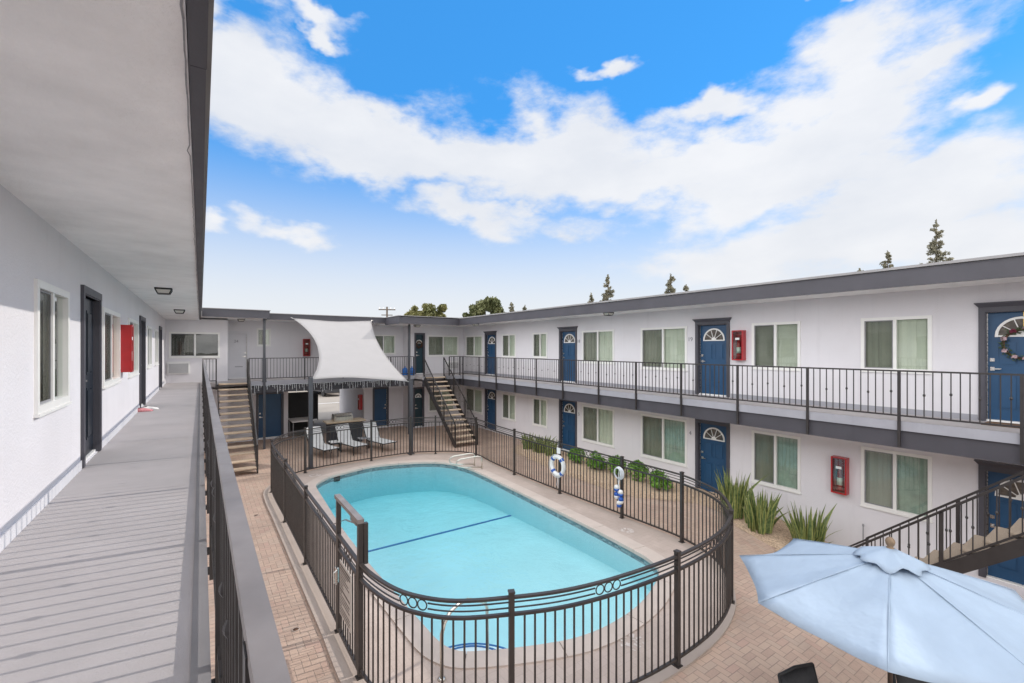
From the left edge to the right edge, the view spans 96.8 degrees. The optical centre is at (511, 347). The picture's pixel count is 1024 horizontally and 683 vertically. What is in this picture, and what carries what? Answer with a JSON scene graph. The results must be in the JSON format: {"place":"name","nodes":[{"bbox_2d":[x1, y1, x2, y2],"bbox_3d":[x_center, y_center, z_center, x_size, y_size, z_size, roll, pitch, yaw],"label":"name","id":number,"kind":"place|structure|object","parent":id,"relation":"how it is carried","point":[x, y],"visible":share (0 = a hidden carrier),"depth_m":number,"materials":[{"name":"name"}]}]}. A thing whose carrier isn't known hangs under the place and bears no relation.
{"place":"outdoors","nodes":[
{"label":"outdoors","id":0,"kind":"place"},
{"bbox_2d":[288,391,339,435],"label":"driveway","id":1,"kind":"structure","parent":0,"point":[328,408],"depth_m":31.69,"materials":[{"name":"concrete"}]},
{"bbox_2d":[288,392,307,431],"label":"screened gate","id":2,"kind":"structure","parent":1,"relation":"on","point":[297,404],"depth_m":22.53,"materials":[{"name":"brown metal"}]},
{"bbox_2d":[313,392,317,419],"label":"screened gate","id":3,"kind":"structure","parent":1,"relation":"on","point":[315,405],"depth_m":26.27,"materials":[{"name":"brown metal"}]},
{"bbox_2d":[313,389,339,396],"bbox_3d":[-16.486,3.425,40.354,1.760,1.450,4.520,0,0,-44],"label":"parked car","id":4,"kind":"object","parent":1,"relation":"on","point":[323,393],"visible":0.23,"depth_m":38.64,"materials":[{"name":"paint"}]},
{"bbox_2d":[323,417,365,444],"bbox_3d":[-7.392,3.672,20.087,1.660,0.975,0.800,0,0,-34],"label":"table","id":5,"kind":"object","parent":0,"point":[353,431],"depth_m":19.95,"materials":[{"name":"stone"}]},
{"bbox_2d":[331,412,352,421],"bbox_3d":[-7.463,3.031,20.012,0.800,0.303,0.543,0,0,-34],"label":"barbecue grill","id":6,"kind":"object","parent":5,"relation":"on","point":[346,416],"visible":1,"depth_m":19.86,"materials":[{"name":"silver metal"}]},
{"bbox_2d":[204,423,896,682],"bbox_3d":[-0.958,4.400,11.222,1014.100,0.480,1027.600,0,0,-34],"label":"ground","id":7,"kind":"structure","parent":0,"point":[757,642],"depth_m":7.70,"materials":[{"name":"brick"}]},
{"bbox_2d":[0,0,213,682],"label":"apartment wing","id":8,"kind":"structure","parent":7,"relation":"on","point":[104,121],"depth_m":3.11,"materials":[{"name":"white paint"}]},
{"bbox_2d":[33,279,71,417],"bbox_3d":[-4.193,0.002,4.110,0.124,1.125,1.130,0,0,-34],"label":"window","id":9,"kind":"structure","parent":8,"relation":"in","point":[50,402],"depth_m":4.09,"materials":[{"name":"white plastic"}]},
{"bbox_2d":[80,285,101,467],"bbox_3d":[-5.179,0.320,5.543,0.127,2.060,1.130,0,0,-34],"label":"door","id":10,"kind":"structure","parent":8,"relation":"in","point":[90,310],"depth_m":5.73,"materials":[{"name":"paint"}]},
{"bbox_2d":[102,307,121,388],"bbox_3d":[-6.043,0.002,6.842,0.090,1.125,1.570,0,0,-34],"label":"window","id":11,"kind":"structure","parent":8,"relation":"in","point":[111,320],"depth_m":6.81,"materials":[{"name":"white plastic"}]},
{"bbox_2d":[121,325,133,371],"bbox_3d":[-6.583,0.010,7.782,0.149,0.800,0.280,0,0,-34],"label":"extinguisher cabinet","id":12,"kind":"object","parent":8,"relation":"attached to","point":[127,348],"visible":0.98,"depth_m":7.68,"materials":[{"name":"red metal"}]},
{"bbox_2d":[128,318,139,377],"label":"window","id":13,"kind":"structure","parent":8,"relation":"in","point":[130,321],"depth_m":9.58,"materials":[{"name":"white plastic"}]},
{"bbox_2d":[139,315,145,406],"bbox_3d":[-8.507,0.320,10.403,0.127,2.060,1.110,0,0,-34],"label":"door","id":14,"kind":"structure","parent":8,"relation":"in","point":[142,325],"depth_m":10.78,"materials":[{"name":"paint"}]},
{"bbox_2d":[138,406,158,411],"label":"sneakers","id":15,"kind":"object","parent":8,"relation":"on","point":[146,408],"visible":1,"depth_m":9.74,"materials":[{"name":"white plastic"}]},
{"bbox_2d":[147,326,152,368],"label":"window","id":16,"kind":"structure","parent":8,"relation":"in","point":[149,329],"depth_m":11.86,"materials":[{"name":"white plastic"}]},
{"bbox_2d":[154,329,158,365],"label":"window","id":17,"kind":"structure","parent":8,"relation":"in","point":[156,332],"depth_m":13.77,"materials":[{"name":"white plastic"}]},
{"bbox_2d":[159,326,161,389],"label":"door","id":18,"kind":"structure","parent":8,"relation":"in","point":[160,328],"depth_m":15.46,"materials":[{"name":"paint"}]},
{"bbox_2d":[154,287,172,294],"bbox_3d":[-6.423,-1.043,8.388,0.260,0.110,0.260,0,0,-34],"label":"ceiling light","id":19,"kind":"object","parent":8,"relation":"attached to","point":[163,291],"visible":1,"depth_m":8.31,"materials":[{"name":"paint"}]},
{"bbox_2d":[202,358,291,682],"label":"gallery railing","id":20,"kind":"object","parent":8,"relation":"attached to","point":[248,648],"visible":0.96,"depth_m":1.15,"materials":[{"name":"paint"}]},
{"bbox_2d":[217,359,257,473],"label":"staircase","id":21,"kind":"structure","parent":7,"relation":"on","point":[253,431],"depth_m":16.29,"materials":[{"name":"paint"}]},
{"bbox_2d":[288,417,317,438],"bbox_3d":[-9.800,3.750,21.408,1.180,0.820,1.200,0,0,-34],"label":"picnic table","id":22,"kind":"object","parent":7,"relation":"on","point":[299,419],"visible":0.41,"depth_m":21.22,"materials":[{"name":"white plastic"}]},
{"bbox_2d":[307,377,314,468],"bbox_3d":[-6.944,2.589,15.679,0.220,3.142,0.220,0,0,-34],"label":"sail post","id":23,"kind":"object","parent":7,"relation":"on","point":[310,402],"visible":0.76,"depth_m":15.64,"materials":[{"name":"metal"}]},
{"bbox_2d":[166,307,462,451],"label":"apartment wing","id":24,"kind":"structure","parent":7,"relation":"on","point":[227,340],"depth_m":20.96,"materials":[{"name":"white paint"}]},
{"bbox_2d":[167,361,189,374],"bbox_3d":[-12.986,0.780,17.706,0.740,0.500,0.108,0,0,-34],"label":"air conditioner","id":25,"kind":"object","parent":24,"relation":"attached to","point":[180,367],"visible":1,"depth_m":17.69,"materials":[{"name":"white plastic"}]},
{"bbox_2d":[169,332,219,357],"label":"window","id":26,"kind":"structure","parent":24,"relation":"in","point":[170,333],"depth_m":18.00,"materials":[{"name":"black glass"}]},
{"bbox_2d":[228,331,248,378],"bbox_3d":[-12.122,0.306,20.125,0.866,2.088,0.172,0,0,-34],"label":"door","id":27,"kind":"structure","parent":24,"relation":"in","point":[238,352],"depth_m":20.14,"materials":[{"name":"white paint"}]},
{"bbox_2d":[257,328,270,345],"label":"window","id":28,"kind":"structure","parent":24,"relation":"in","point":[259,330],"depth_m":20.68,"materials":[{"name":"white plastic"}]},
{"bbox_2d":[256,392,283,438],"bbox_3d":[-11.090,3.061,20.832,1.126,2.098,0.172,0,0,-34],"label":"door","id":29,"kind":"structure","parent":24,"relation":"in","point":[274,400],"depth_m":20.90,"materials":[{"name":"blue paint"}]},
{"bbox_2d":[303,339,309,355],"bbox_3d":[-9.749,-0.020,21.581,0.300,0.800,0.169,0,0,-34],"label":"extinguisher cabinet","id":30,"kind":"object","parent":24,"relation":"attached to","point":[306,347],"visible":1,"depth_m":21.58,"materials":[{"name":"red metal"}]},
{"bbox_2d":[251,380,404,392],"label":"string lights","id":31,"kind":"object","parent":24,"relation":"hanging from","point":[323,385],"visible":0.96,"depth_m":19.98,"materials":[{"name":"plastic"}]},
{"bbox_2d":[248,356,413,388],"bbox_3d":[-7.742,1.120,20.393,7.074,1.420,0.044,0,0,-34],"label":"gallery railing","id":32,"kind":"object","parent":24,"relation":"attached to","point":[318,357],"visible":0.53,"depth_m":19.51,"materials":[{"name":"metal"}]},
{"bbox_2d":[291,317,408,381],"bbox_3d":[-6.877,-0.005,18.883,3.746,2.692,5.088,0,0,-34],"label":"shade sail","id":33,"kind":"object","parent":24,"relation":"attached to","point":[349,349],"visible":1,"depth_m":18.75,"materials":[{"name":"fabric"}]},
{"bbox_2d":[358,394,362,409],"bbox_3d":[-7.827,2.795,23.437,0.169,0.770,0.280,0,0,-34],"label":"extinguisher cabinet","id":34,"kind":"object","parent":24,"relation":"attached to","point":[360,401],"visible":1,"depth_m":23.34,"materials":[{"name":"red metal"}]},
{"bbox_2d":[373,387,388,426],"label":"door","id":35,"kind":"structure","parent":24,"relation":"in","point":[380,394],"depth_m":23.72,"materials":[{"name":"blue paint"}]},
{"bbox_2d":[375,335,395,353],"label":"window","id":36,"kind":"structure","parent":24,"relation":"in","point":[387,343],"depth_m":23.94,"materials":[{"name":"glass"}]},
{"bbox_2d":[413,387,423,426],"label":"door","id":37,"kind":"structure","parent":24,"relation":"in","point":[418,392],"depth_m":23.79,"materials":[{"name":"blue paint"}]},
{"bbox_2d":[414,333,424,373],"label":"door","id":38,"kind":"structure","parent":24,"relation":"in","point":[419,353],"depth_m":23.80,"materials":[{"name":"teal paint"}]},
{"bbox_2d":[428,388,453,412],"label":"window","id":39,"kind":"structure","parent":24,"relation":"in","point":[431,408],"depth_m":24.42,"materials":[{"name":"white plastic"}]},
{"bbox_2d":[427,335,457,356],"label":"window","id":40,"kind":"structure","parent":24,"relation":"in","point":[437,346],"depth_m":24.49,"materials":[{"name":"glass"}]},
{"bbox_2d":[446,361,457,369],"bbox_3d":[-3.225,0.940,24.753,0.730,0.460,0.108,0,0,-34],"label":"air conditioner","id":41,"kind":"object","parent":24,"relation":"attached to","point":[456,364],"visible":0.57,"depth_m":24.69,"materials":[{"name":"white plastic"}]},
{"bbox_2d":[306,425,339,456],"bbox_3d":[-7.351,3.641,17.619,1.606,1.038,0.656,0,0,42],"label":"sun lounger","id":42,"kind":"object","parent":7,"relation":"on","point":[320,443],"visible":0.56,"depth_m":17.91,"materials":[{"name":"white"}]},
{"bbox_2d":[334,423,368,455],"bbox_3d":[-6.443,3.641,18.240,1.606,1.038,0.656,0,0,42],"label":"sun lounger","id":43,"kind":"object","parent":7,"relation":"on","point":[344,439],"visible":0.77,"depth_m":18.52,"materials":[{"name":"white"}]},
{"bbox_2d":[362,421,396,451],"bbox_3d":[-5.479,3.641,18.779,1.606,1.038,0.656,0,0,42],"label":"sun lounger","id":44,"kind":"object","parent":7,"relation":"on","point":[386,441],"visible":0.77,"depth_m":19.01,"materials":[{"name":"white"}]},
{"bbox_2d":[407,379,414,454],"bbox_3d":[-3.955,2.699,17.811,0.220,2.922,0.220,0,0,-34],"label":"sail post","id":45,"kind":"object","parent":7,"relation":"on","point":[410,397],"visible":0.76,"depth_m":17.77,"materials":[{"name":"metal"}]},
{"bbox_2d":[404,303,446,316],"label":"broadleaf tree","id":46,"kind":"object","parent":7,"relation":"on","point":[430,309],"visible":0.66,"depth_m":54.67,"materials":[{"name":"green plant"}]},
{"bbox_2d":[423,357,477,447],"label":"staircase","id":47,"kind":"structure","parent":7,"relation":"on","point":[436,401],"depth_m":20.48,"materials":[{"name":"metal"}]},
{"bbox_2d":[462,296,504,316],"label":"broadleaf tree","id":48,"kind":"object","parent":7,"relation":"on","point":[491,305],"visible":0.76,"depth_m":54.31,"materials":[{"name":"green plant"}]},
{"bbox_2d":[263,497,735,682],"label":"pool deck edge","id":49,"kind":"object","parent":7,"relation":"on","point":[691,663],"visible":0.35,"depth_m":6.31,"materials":[{"name":"concrete"}]},
{"bbox_2d":[267,454,732,682],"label":"pool deck","id":50,"kind":"structure","parent":7,"relation":"on","point":[664,547],"depth_m":6.46,"materials":[{"name":"beige concrete"}]},
{"bbox_2d":[438,602,488,681],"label":"pool handrail","id":51,"kind":"object","parent":50,"relation":"on","point":[444,625],"visible":0.55,"depth_m":5.67,"materials":[{"name":"silver metal"}]},
{"bbox_2d":[305,460,673,669],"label":"swimming pool","id":52,"kind":"structure","parent":50,"relation":"in","point":[443,528],"depth_m":10.41,"materials":[{"name":"liquid"}]},
{"bbox_2d":[449,453,481,468],"bbox_3d":[-1.582,3.885,15.512,1.096,0.490,0.516,0,0,-12],"label":"pool ladder rail","id":53,"kind":"object","parent":52,"relation":"on","point":[474,456],"visible":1,"depth_m":15.38,"materials":[{"name":"silver metal"}]},
{"bbox_2d":[263,453,735,682],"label":"kerb strip","id":54,"kind":"object","parent":50,"relation":"on","point":[345,668],"visible":0.8,"depth_m":7.40,"materials":[{"name":"concrete"}]},
{"bbox_2d":[270,415,734,682],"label":"pool fence","id":55,"kind":"object","parent":50,"relation":"on","point":[300,514],"visible":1,"depth_m":6.43,"materials":[{"name":"brown metal"}]},
{"bbox_2d":[332,494,367,669],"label":"pool gate","id":56,"kind":"structure","parent":55,"relation":"attached to","point":[351,511],"depth_m":6.06,"materials":[{"name":"brown metal"}]},
{"bbox_2d":[340,559,351,632],"bbox_3d":[-2.250,3.335,6.138,0.014,0.750,0.570,0,0,-34],"label":"notice sign","id":57,"kind":"object","parent":56,"relation":"attached to","point":[345,594],"visible":1,"depth_m":6.07,"materials":[{"name":"white plastic"}]},
{"bbox_2d":[549,448,565,487],"bbox_3d":[1.292,3.391,12.847,0.130,1.122,0.654,0,0,-34],"label":"life ring","id":58,"kind":"object","parent":55,"relation":"hanging from","point":[553,457],"visible":1,"depth_m":12.81,"materials":[{"name":"white plastic"}]},
{"bbox_2d":[614,466,623,507],"bbox_3d":[2.581,3.362,10.991,0.130,0.986,0.302,0,0,-34],"label":"float rope","id":59,"kind":"object","parent":55,"relation":"hanging from","point":[618,493],"visible":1,"depth_m":10.95,"materials":[{"name":"white plastic"}]},
{"bbox_2d":[620,634,643,650],"bbox_3d":[1.673,4.123,6.390,0.390,0.001,0.339,0,0,-34],"label":"deck marking","id":60,"kind":"object","parent":50,"relation":"on","point":[627,644],"visible":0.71,"depth_m":6.34,"materials":[{"name":"paint"}]},
{"bbox_2d":[600,274,614,300],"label":"pine tree","id":61,"kind":"object","parent":7,"relation":"on","point":[608,294],"visible":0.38,"depth_m":54.71,"materials":[{"name":"green plant"}]},
{"bbox_2d":[664,274,675,293],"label":"pine tree","id":62,"kind":"object","parent":7,"relation":"on","point":[668,285],"visible":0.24,"depth_m":54.84,"materials":[{"name":"green plant"}]},
{"bbox_2d":[511,445,830,551],"bbox_3d":[3.360,4.356,14.203,2.395,0.556,12.240,0,0,-34],"label":"gravel bed","id":63,"kind":"object","parent":7,"relation":"on","point":[779,537],"visible":0.39,"depth_m":13.04,"materials":[{"name":"beige gravel"}]},
{"bbox_2d":[519,432,534,449],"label":"snake plant","id":64,"kind":"object","parent":63,"relation":"on","point":[523,442],"visible":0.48,"depth_m":18.41,"materials":[{"name":"green plant"}]},
{"bbox_2d":[532,434,553,453],"bbox_3d":[1.149,3.755,17.888,1.061,0.750,0.709,0,0,32],"label":"snake plant","id":65,"kind":"object","parent":63,"relation":"on","point":[541,441],"visible":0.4,"depth_m":17.77,"materials":[{"name":"green plant"}]},
{"bbox_2d":[544,438,557,455],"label":"snake plant","id":66,"kind":"object","parent":63,"relation":"on","point":[550,448],"visible":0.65,"depth_m":17.22,"materials":[{"name":"green plant"}]},
{"bbox_2d":[569,448,585,462],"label":"round shrub","id":67,"kind":"object","parent":63,"relation":"on","point":[581,451],"visible":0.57,"depth_m":16.09,"materials":[{"name":"green plant"}]},
{"bbox_2d":[587,451,607,468],"bbox_3d":[2.817,3.778,15.299,0.701,0.714,0.750,0,0,-34],"label":"round shrub","id":68,"kind":"object","parent":63,"relation":"on","point":[589,464],"visible":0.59,"depth_m":15.19,"materials":[{"name":"green plant"}]},
{"bbox_2d":[607,455,627,474],"bbox_3d":[3.393,3.811,14.664,0.722,0.647,0.815,0,0,-34],"label":"round shrub","id":69,"kind":"object","parent":63,"relation":"on","point":[615,461],"visible":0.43,"depth_m":14.55,"materials":[{"name":"green plant"}]},
{"bbox_2d":[628,459,648,481],"bbox_3d":[3.847,3.777,13.932,0.745,0.716,0.508,0,0,36],"label":"round shrub","id":70,"kind":"object","parent":63,"relation":"on","point":[640,474],"visible":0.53,"depth_m":13.87,"materials":[{"name":"green plant"}]},
{"bbox_2d":[647,469,673,489],"bbox_3d":[4.268,3.825,13.154,0.677,0.619,0.790,0,0,-34],"label":"round shrub","id":71,"kind":"object","parent":63,"relation":"on","point":[661,482],"visible":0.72,"depth_m":13.04,"materials":[{"name":"green plant"}]},
{"bbox_2d":[715,468,765,518],"bbox_3d":[5.709,3.578,11.424,1.220,1.237,0.882,0,0,-34],"label":"snake plant","id":72,"kind":"object","parent":63,"relation":"on","point":[732,493],"visible":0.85,"depth_m":11.23,"materials":[{"name":"green plant"}]},
{"bbox_2d":[740,484,792,534],"bbox_3d":[5.934,3.817,10.741,1.257,1.016,1.214,0,0,24],"label":"snake plant","id":73,"kind":"object","parent":63,"relation":"on","point":[760,516],"visible":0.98,"depth_m":10.64,"materials":[{"name":"green plant"}]},
{"bbox_2d":[777,502,836,542],"bbox_3d":[6.450,3.957,9.931,1.297,1.149,1.352,0,0,26],"label":"snake plant","id":74,"kind":"object","parent":63,"relation":"on","point":[810,531],"visible":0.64,"depth_m":9.94,"materials":[{"name":"green plant"}]},
{"bbox_2d":[444,252,1023,599],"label":"apartment wing","id":75,"kind":"structure","parent":7,"relation":"on","point":[960,315],"depth_m":10.64,"materials":[{"name":"white paint"}]},
{"bbox_2d":[466,335,481,356],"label":"window","id":76,"kind":"structure","parent":75,"relation":"in","point":[473,344],"depth_m":24.20,"materials":[{"name":"white plastic"}]},
{"bbox_2d":[466,387,482,414],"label":"window","id":77,"kind":"structure","parent":75,"relation":"in","point":[473,396],"depth_m":24.22,"materials":[{"name":"white plastic"}]},
{"bbox_2d":[484,331,496,374],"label":"door","id":78,"kind":"structure","parent":75,"relation":"in","point":[490,336],"depth_m":22.96,"materials":[{"name":"blue paint"}]},
{"bbox_2d":[485,389,495,429],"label":"door","id":79,"kind":"structure","parent":75,"relation":"in","point":[490,395],"depth_m":22.96,"materials":[{"name":"blue paint"}]},
{"bbox_2d":[502,334,515,357],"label":"window","id":80,"kind":"structure","parent":75,"relation":"in","point":[508,340],"depth_m":21.46,"materials":[{"name":"white plastic"}]},
{"bbox_2d":[502,393,515,421],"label":"window","id":81,"kind":"structure","parent":75,"relation":"in","point":[508,400],"depth_m":21.46,"materials":[{"name":"white plastic"}]},
{"bbox_2d":[532,397,546,427],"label":"window","id":82,"kind":"structure","parent":75,"relation":"in","point":[539,405],"depth_m":19.50,"materials":[{"name":"white plastic"}]},
{"bbox_2d":[533,332,547,358],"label":"window","id":83,"kind":"structure","parent":75,"relation":"in","point":[539,339],"depth_m":19.50,"materials":[{"name":"white plastic"}]},
{"bbox_2d":[557,326,577,382],"bbox_3d":[2.237,0.258,18.015,0.232,2.185,1.150,0,0,-34],"label":"door","id":84,"kind":"structure","parent":75,"relation":"in","point":[567,340],"depth_m":18.11,"materials":[{"name":"blue paint"}]},
{"bbox_2d":[559,399,576,450],"bbox_3d":[2.237,3.017,18.015,0.232,2.165,1.150,0,0,-34],"label":"door","id":85,"kind":"structure","parent":75,"relation":"in","point":[567,409],"depth_m":18.11,"materials":[{"name":"blue paint"}]},
{"bbox_2d":[581,405,613,447],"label":"window","id":86,"kind":"structure","parent":75,"relation":"in","point":[597,422],"depth_m":16.65,"materials":[{"name":"glass"}]},
{"bbox_2d":[582,329,614,364],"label":"window","id":87,"kind":"structure","parent":75,"relation":"in","point":[596,344],"depth_m":16.65,"materials":[{"name":"glass"}]},
{"bbox_2d":[640,413,687,467],"bbox_3d":[4.771,2.867,14.320,0.125,1.415,1.750,0,0,-34],"label":"window","id":88,"kind":"structure","parent":75,"relation":"in","point":[663,439],"depth_m":14.30,"materials":[{"name":"glass"}]},
{"bbox_2d":[641,326,687,371],"bbox_3d":[4.771,0.027,14.320,0.125,1.355,1.750,0,0,-34],"label":"window","id":89,"kind":"structure","parent":75,"relation":"in","point":[658,344],"depth_m":14.30,"materials":[{"name":"white plastic"}]},
{"bbox_2d":[692,317,731,396],"bbox_3d":[5.711,0.258,12.941,0.232,2.185,1.150,0,0,-34],"label":"door","id":90,"kind":"structure","parent":75,"relation":"in","point":[712,340],"depth_m":12.99,"materials":[{"name":"blue paint"}]},
{"bbox_2d":[695,419,729,492],"bbox_3d":[5.711,3.078,12.941,0.232,2.165,1.150,0,0,-34],"label":"door","id":91,"kind":"structure","parent":75,"relation":"in","point":[712,438],"depth_m":13.03,"materials":[{"name":"blue paint"}]},
{"bbox_2d":[449,356,1023,464],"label":"gallery railing","id":92,"kind":"object","parent":75,"relation":"attached to","point":[898,415],"visible":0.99,"depth_m":10.08,"materials":[{"name":"metal"}]},
{"bbox_2d":[732,330,745,359],"bbox_3d":[6.084,-0.070,12.202,0.169,0.800,0.300,0,0,-34],"label":"extinguisher cabinet","id":93,"kind":"object","parent":75,"relation":"attached to","point":[738,344],"visible":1,"depth_m":12.20,"materials":[{"name":"red metal"}]},
{"bbox_2d":[751,321,800,370],"bbox_3d":[6.680,-0.043,11.519,0.110,1.215,1.210,0,0,-34],"label":"window","id":94,"kind":"structure","parent":75,"relation":"in","point":[791,352],"depth_m":11.49,"materials":[{"name":"glass"}]},
{"bbox_2d":[751,430,800,494],"bbox_3d":[6.686,2.853,11.523,0.124,1.385,1.210,0,0,-34],"label":"window","id":95,"kind":"structure","parent":75,"relation":"in","point":[777,457],"depth_m":11.49,"materials":[{"name":"glass"}]},
{"bbox_2d":[831,455,848,494],"bbox_3d":[7.407,2.870,10.271,0.169,0.820,0.300,0,0,-34],"label":"extinguisher cabinet","id":96,"kind":"object","parent":75,"relation":"attached to","point":[839,474],"visible":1,"depth_m":10.27,"materials":[{"name":"red metal"}]},
{"bbox_2d":[861,315,931,373],"bbox_3d":[8.042,-0.063,9.543,0.125,1.175,1.210,0,0,-34],"label":"window","id":97,"kind":"structure","parent":75,"relation":"in","point":[904,342],"depth_m":9.52,"materials":[{"name":"glass"}]},
{"bbox_2d":[860,446,932,522],"bbox_3d":[8.042,2.818,9.543,0.124,1.315,1.210,0,0,-34],"label":"window","id":98,"kind":"structure","parent":75,"relation":"in","point":[889,479],"depth_m":9.52,"materials":[{"name":"white plastic"}]},
{"bbox_2d":[974,300,1023,423],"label":"door","id":99,"kind":"structure","parent":75,"relation":"in","point":[991,324],"depth_m":8.32,"materials":[{"name":"blue paint"}]},
{"bbox_2d":[998,311,1023,360],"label":"door wreath","id":100,"kind":"object","parent":99,"relation":"attached to","point":[1004,339],"depth_m":8.19,"materials":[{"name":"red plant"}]},
{"bbox_2d":[974,459,1023,587],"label":"door","id":101,"kind":"structure","parent":75,"relation":"in","point":[1011,571],"depth_m":8.29,"materials":[{"name":"blue paint"}]},
{"bbox_2d":[981,421,1019,428],"bbox_3d":[8.756,1.350,7.832,0.540,0.016,0.870,0,0,-34],"label":"doormat","id":102,"kind":"object","parent":75,"relation":"on","point":[1002,423],"visible":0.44,"depth_m":8.07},
{"bbox_2d":[777,662,818,682],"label":"patio chair","id":103,"kind":"object","parent":7,"relation":"on","point":[803,673],"visible":1,"depth_m":4.94,"materials":[{"name":"black"}]},
{"bbox_2d":[739,537,1023,682],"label":"patio umbrella","id":104,"kind":"object","parent":7,"relation":"on","point":[889,608],"visible":1,"depth_m":4.10,"materials":[{"name":"blue fabric"}]},
{"bbox_2d":[879,250,893,268],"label":"pine tree","id":105,"kind":"object","parent":7,"relation":"on","point":[888,261],"visible":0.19,"depth_m":54.95,"materials":[{"name":"green plant"}]},
{"bbox_2d":[893,673,929,682],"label":"patio chair","id":106,"kind":"object","parent":7,"relation":"on","point":[900,678],"visible":0.07,"depth_m":5.16,"materials":[{"name":"black"}]},
{"bbox_2d":[848,470,1023,573],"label":"staircase","id":107,"kind":"structure","parent":7,"relation":"on","point":[997,544],"depth_m":7.05,"materials":[{"name":"metal"}]},
{"bbox_2d":[920,219,952,263],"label":"pine tree","id":108,"kind":"object","parent":7,"relation":"on","point":[932,246],"visible":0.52,"depth_m":54.80,"materials":[{"name":"green plant"}]},
{"bbox_2d":[202,0,1023,317],"label":"sky","id":109,"kind":"structure","parent":0,"point":[365,156],"materials":[{"name":"blue"}]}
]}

